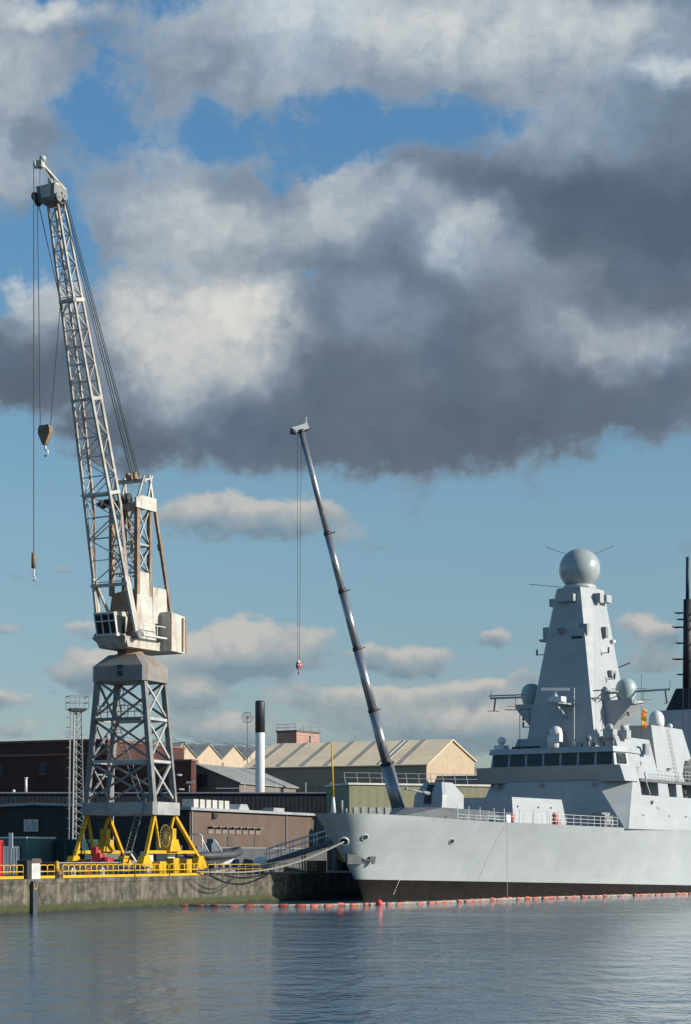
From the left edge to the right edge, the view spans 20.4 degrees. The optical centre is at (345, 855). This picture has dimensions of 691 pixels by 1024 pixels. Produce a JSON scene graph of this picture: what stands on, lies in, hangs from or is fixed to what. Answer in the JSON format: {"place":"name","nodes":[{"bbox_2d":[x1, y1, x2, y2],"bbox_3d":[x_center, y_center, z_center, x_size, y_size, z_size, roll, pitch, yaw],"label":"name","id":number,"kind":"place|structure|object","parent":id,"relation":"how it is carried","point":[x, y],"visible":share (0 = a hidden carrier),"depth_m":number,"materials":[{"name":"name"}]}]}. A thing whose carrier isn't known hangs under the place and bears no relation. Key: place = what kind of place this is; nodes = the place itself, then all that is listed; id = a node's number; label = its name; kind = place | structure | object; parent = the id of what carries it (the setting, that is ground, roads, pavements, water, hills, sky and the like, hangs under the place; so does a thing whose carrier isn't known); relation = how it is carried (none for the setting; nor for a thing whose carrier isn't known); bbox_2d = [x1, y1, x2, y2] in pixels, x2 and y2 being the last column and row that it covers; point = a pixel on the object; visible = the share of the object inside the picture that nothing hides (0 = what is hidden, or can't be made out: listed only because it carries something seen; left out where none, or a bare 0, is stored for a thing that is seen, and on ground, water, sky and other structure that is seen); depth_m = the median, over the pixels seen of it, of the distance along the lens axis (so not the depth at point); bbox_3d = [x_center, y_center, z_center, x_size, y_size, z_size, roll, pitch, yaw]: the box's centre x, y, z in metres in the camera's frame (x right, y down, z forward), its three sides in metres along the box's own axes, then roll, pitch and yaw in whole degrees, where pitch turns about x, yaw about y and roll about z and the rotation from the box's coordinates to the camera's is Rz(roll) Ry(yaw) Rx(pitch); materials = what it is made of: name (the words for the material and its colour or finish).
{"place":"outdoors","nodes":[
{"label":"outdoors","id":0,"kind":"place"},
{"bbox_2d":[66,695,88,838],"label":"floodlight tower","id":1,"kind":"structure","parent":0,"point":[76,710],"depth_m":190.15,"materials":[{"name":"metal"}]},
{"bbox_2d":[0,738,197,791],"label":"brick warehouse","id":2,"kind":"structure","parent":0,"point":[42,765],"depth_m":305.72,"materials":[{"name":"brown brick"}]},
{"bbox_2d":[0,765,2,776],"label":"window","id":3,"kind":"structure","parent":2,"relation":"in","point":[1,766],"depth_m":309.38,"materials":[{"name":"glass"}]},
{"bbox_2d":[39,762,46,774],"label":"window","id":4,"kind":"structure","parent":2,"relation":"in","point":[42,766],"depth_m":306.38,"materials":[{"name":"grey glass"}]},
{"bbox_2d":[4,870,349,875],"bbox_3d":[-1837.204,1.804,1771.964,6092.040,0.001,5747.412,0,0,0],"label":"ground","id":5,"kind":"structure","parent":0,"point":[242,873],"depth_m":202.66,"materials":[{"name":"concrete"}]},
{"bbox_2d":[0,840,2,876],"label":"shipping container","id":6,"kind":"object","parent":5,"relation":"on","point":[1,857],"visible":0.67,"depth_m":152.93,"materials":[{"name":"red metal"}]},
{"bbox_2d":[3,846,18,874],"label":"shipping container","id":7,"kind":"object","parent":5,"relation":"on","point":[7,855],"visible":0.71,"depth_m":168.52,"materials":[{"name":"grey metal"}]},
{"bbox_2d":[0,837,55,873],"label":"site cabin","id":8,"kind":"object","parent":5,"relation":"on","point":[43,848],"visible":0.47,"depth_m":176.29,"materials":[{"name":"teal metal"}]},
{"bbox_2d":[55,839,97,861],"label":"shipping container","id":9,"kind":"object","parent":5,"relation":"on","point":[64,848],"visible":0.49,"depth_m":178.72,"materials":[{"name":"teal metal"}]},
{"bbox_2d":[41,862,118,875],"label":"dark skip","id":10,"kind":"object","parent":5,"relation":"on","point":[52,864],"visible":0.61,"depth_m":159.49,"materials":[{"name":"grey paint"}]},
{"bbox_2d":[59,736,109,739],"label":"white shed","id":11,"kind":"structure","parent":5,"relation":"on","point":[84,737],"depth_m":348.31,"materials":[{"name":"white metal"}]},
{"bbox_2d":[71,847,113,861],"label":"red machine","id":12,"kind":"object","parent":5,"relation":"on","point":[97,856],"visible":0.42,"depth_m":165.18,"materials":[{"name":"paint"}]},
{"bbox_2d":[97,774,113,843],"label":"street lamp","id":13,"kind":"object","parent":5,"relation":"on","point":[113,800],"visible":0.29,"depth_m":195.96,"materials":[{"name":"grey metal"}]},
{"bbox_2d":[31,155,206,874],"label":"dockside crane","id":14,"kind":"object","parent":5,"relation":"on","point":[138,627],"visible":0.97,"depth_m":173.44,"materials":[{"name":"grey metal"}]},
{"bbox_2d":[105,850,137,863],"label":"white van","id":15,"kind":"object","parent":5,"relation":"on","point":[133,857],"visible":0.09,"depth_m":182.14,"materials":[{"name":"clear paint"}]},
{"bbox_2d":[115,864,145,873],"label":"pipe stack","id":16,"kind":"object","parent":5,"relation":"on","point":[125,868],"visible":0.14,"depth_m":170.07,"materials":[{"name":"grey paint"}]},
{"bbox_2d":[0,777,331,813],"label":"long dark shed","id":17,"kind":"structure","parent":5,"relation":"on","point":[306,802],"depth_m":266.00,"materials":[{"name":"grey paint"}]},
{"bbox_2d":[0,799,348,869],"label":"dark warehouse","id":18,"kind":"structure","parent":5,"relation":"on","point":[224,823],"depth_m":210.85,"materials":[{"name":"brick"}]},
{"bbox_2d":[25,820,36,829],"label":"window pane","id":19,"kind":"structure","parent":18,"relation":"in","point":[27,822],"depth_m":210.93,"materials":[{"name":"blue glass"}]},
{"bbox_2d":[24,819,37,830],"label":"window frame","id":20,"kind":"structure","parent":18,"relation":"in","point":[28,819],"depth_m":210.88,"materials":[{"name":"metal"}]},
{"bbox_2d":[227,836,232,845],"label":"side window","id":21,"kind":"structure","parent":18,"relation":"in","point":[229,838],"depth_m":212.22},
{"bbox_2d":[254,837,258,845],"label":"side window","id":22,"kind":"structure","parent":18,"relation":"in","point":[256,839],"depth_m":218.53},
{"bbox_2d":[125,736,270,767],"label":"gabled workshop","id":23,"kind":"structure","parent":5,"relation":"on","point":[218,755],"depth_m":379.00,"materials":[{"name":"beige paint"}]},
{"bbox_2d":[208,862,234,874],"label":"boat cradle","id":24,"kind":"object","parent":5,"relation":"on","point":[220,866],"visible":0.32,"depth_m":185.27,"materials":[{"name":"grey paint"}]},
{"bbox_2d":[175,833,242,863],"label":"inflatable boat","id":25,"kind":"object","parent":24,"relation":"on","point":[210,852],"visible":0.71,"depth_m":184.41,"materials":[{"name":"grey rubber"}]},
{"bbox_2d":[225,861,232,873],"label":"blue drum","id":26,"kind":"object","parent":5,"relation":"on","point":[226,866],"visible":0.33,"depth_m":190.70,"materials":[{"name":"plastic"}]},
{"bbox_2d":[233,859,238,873],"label":"blue drum","id":27,"kind":"object","parent":5,"relation":"on","point":[235,861],"visible":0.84,"depth_m":191.47,"materials":[{"name":"plastic"}]},
{"bbox_2d":[242,712,252,763],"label":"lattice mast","id":28,"kind":"object","parent":5,"relation":"on","point":[247,722],"visible":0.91,"depth_m":361.95,"materials":[{"name":"grey metal"}]},
{"bbox_2d":[255,700,264,791],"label":"chimney","id":29,"kind":"object","parent":5,"relation":"on","point":[259,745],"visible":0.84,"depth_m":291.38,"materials":[{"name":"white metal"}]},
{"bbox_2d":[253,856,272,873],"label":"mooring buoy","id":30,"kind":"object","parent":5,"relation":"on","point":[259,860],"visible":0.68,"depth_m":193.49,"materials":[{"name":"grey paint"}]},
{"bbox_2d":[211,847,327,871],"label":"grey screen wall","id":31,"kind":"structure","parent":5,"relation":"on","point":[249,855],"depth_m":214.97,"materials":[{"name":"metal"}]},
{"bbox_2d":[239,830,335,872],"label":"gangway","id":32,"kind":"object","parent":5,"relation":"on","point":[302,851],"visible":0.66,"depth_m":203.71,"materials":[{"name":"grey paint"}]},
{"bbox_2d":[290,417,404,869],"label":"mobile crane","id":33,"kind":"object","parent":5,"relation":"on","point":[391,783],"visible":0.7,"depth_m":242.10,"materials":[{"name":"grey paint"}]},
{"bbox_2d":[325,772,490,814],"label":"olive building","id":34,"kind":"structure","parent":5,"relation":"on","point":[367,798],"depth_m":253.74,"materials":[{"name":"grey paint"}]},
{"bbox_2d":[0,872,361,915],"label":"quay wall","id":35,"kind":"structure","parent":0,"point":[37,896],"depth_m":168.06,"materials":[{"name":"concrete"}]},
{"bbox_2d":[9,833,12,875],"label":"sign post","id":36,"kind":"object","parent":35,"relation":"on","point":[11,840],"visible":0.75,"depth_m":149.99,"materials":[{"name":"metal"}]},
{"bbox_2d":[0,865,23,878],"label":"guardrail","id":37,"kind":"object","parent":35,"relation":"on","point":[11,877],"visible":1,"depth_m":146.61,"materials":[{"name":"yellow metal"}]},
{"bbox_2d":[17,858,41,878],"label":"grey cabinet","id":38,"kind":"object","parent":35,"relation":"on","point":[31,866],"visible":0.93,"depth_m":148.70,"materials":[{"name":"white metal"}]},
{"bbox_2d":[40,865,54,877],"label":"guardrail","id":39,"kind":"object","parent":35,"relation":"on","point":[47,871],"visible":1,"depth_m":151.45,"materials":[{"name":"yellow metal"}]},
{"bbox_2d":[48,868,64,877],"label":"crate","id":40,"kind":"object","parent":35,"relation":"on","point":[52,873],"visible":0.43,"depth_m":154.94,"materials":[{"name":"brown wood"}]},
{"bbox_2d":[55,861,58,877],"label":"yellow post","id":41,"kind":"object","parent":35,"relation":"on","point":[56,869],"visible":1,"depth_m":152.93,"materials":[{"name":"metal"}]},
{"bbox_2d":[62,864,133,877],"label":"guardrail","id":42,"kind":"object","parent":35,"relation":"on","point":[96,875],"visible":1,"depth_m":158.63,"materials":[{"name":"yellow metal"}]},
{"bbox_2d":[136,866,151,873],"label":"crate","id":43,"kind":"object","parent":35,"relation":"on","point":[142,869],"visible":0.59,"depth_m":167.96,"materials":[{"name":"plastic"}]},
{"bbox_2d":[135,864,168,876],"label":"guardrail","id":44,"kind":"object","parent":35,"relation":"on","point":[149,874],"visible":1,"depth_m":167.36,"materials":[{"name":"yellow metal"}]},
{"bbox_2d":[169,863,203,875],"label":"guardrail","id":45,"kind":"object","parent":35,"relation":"on","point":[180,874],"visible":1,"depth_m":172.98,"materials":[{"name":"yellow metal"}]},
{"bbox_2d":[188,879,234,892],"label":"hanging hose","id":46,"kind":"object","parent":35,"relation":"hanging from","point":[209,892],"visible":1,"depth_m":176.51,"materials":[{"name":"grey rubber"}]},
{"bbox_2d":[194,878,230,888],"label":"hanging hose","id":47,"kind":"object","parent":35,"relation":"hanging from","point":[212,888],"visible":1,"depth_m":176.76,"materials":[{"name":"grey rubber"}]},
{"bbox_2d":[207,863,305,874],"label":"pipe railing","id":48,"kind":"object","parent":35,"relation":"on","point":[259,868],"visible":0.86,"depth_m":186.75,"materials":[{"name":"metal"}]},
{"bbox_2d":[196,764,298,791],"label":"grey gable shed","id":49,"kind":"structure","parent":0,"point":[212,778],"depth_m":303.27,"materials":[{"name":"grey metal"}]},
{"bbox_2d":[276,724,320,743],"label":"pink brick block","id":50,"kind":"structure","parent":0,"point":[294,736],"depth_m":419.19,"materials":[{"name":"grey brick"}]},
{"bbox_2d":[306,861,326,872],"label":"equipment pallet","id":51,"kind":"object","parent":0,"point":[316,866],"visible":1,"depth_m":202.57,"materials":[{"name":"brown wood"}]},
{"bbox_2d":[0,894,690,1023],"bbox_3d":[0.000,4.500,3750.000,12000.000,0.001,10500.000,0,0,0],"label":"water","id":52,"kind":"structure","parent":0,"point":[605,960],"depth_m":80.29,"materials":[{"name":"blue liquid"}]},
{"bbox_2d":[376,897,382,904],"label":"marker buoy","id":53,"kind":"object","parent":52,"relation":"on","point":[379,902],"visible":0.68,"depth_m":175.98,"materials":[{"name":"red plastic"}]},
{"bbox_2d":[189,893,687,906],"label":"boom line","id":54,"kind":"object","parent":52,"relation":"on","point":[226,905],"visible":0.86,"depth_m":182.18,"materials":[{"name":"plastic"}]},
{"bbox_2d":[316,546,690,900],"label":"warship","id":55,"kind":"object","parent":52,"relation":"on","point":[589,792],"visible":0.99,"depth_m":222.66,"materials":[{"name":"paint"}]},
{"bbox_2d":[195,841,343,872],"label":"hawser","id":56,"kind":"object","parent":55,"relation":"attached to","point":[271,868],"visible":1,"depth_m":180.97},
{"bbox_2d":[199,842,340,870],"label":"hawser","id":57,"kind":"object","parent":55,"relation":"attached to","point":[271,862],"visible":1,"depth_m":181.15,"materials":[{"name":"fabric"}]},
{"bbox_2d":[666,557,690,709],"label":"dark warship","id":58,"kind":"object","parent":52,"relation":"on","point":[680,699],"visible":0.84,"depth_m":298.75,"materials":[{"name":"black paint"}]},
{"bbox_2d":[0,0,690,767],"label":"sky","id":59,"kind":"structure","parent":0,"point":[449,239],"materials":[{"name":"blue"}]},
{"bbox_2d":[243,739,476,791],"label":"tan hall","id":60,"kind":"structure","parent":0,"point":[299,765],"depth_m":339.99,"materials":[{"name":"beige metal"}]},
{"bbox_2d":[435,776,488,784],"bbox_3d":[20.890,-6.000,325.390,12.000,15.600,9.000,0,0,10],"label":"railing","id":61,"kind":"object","parent":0,"point":[451,779],"visible":0.07,"depth_m":328.26,"materials":[{"name":"grey metal"}]}
]}

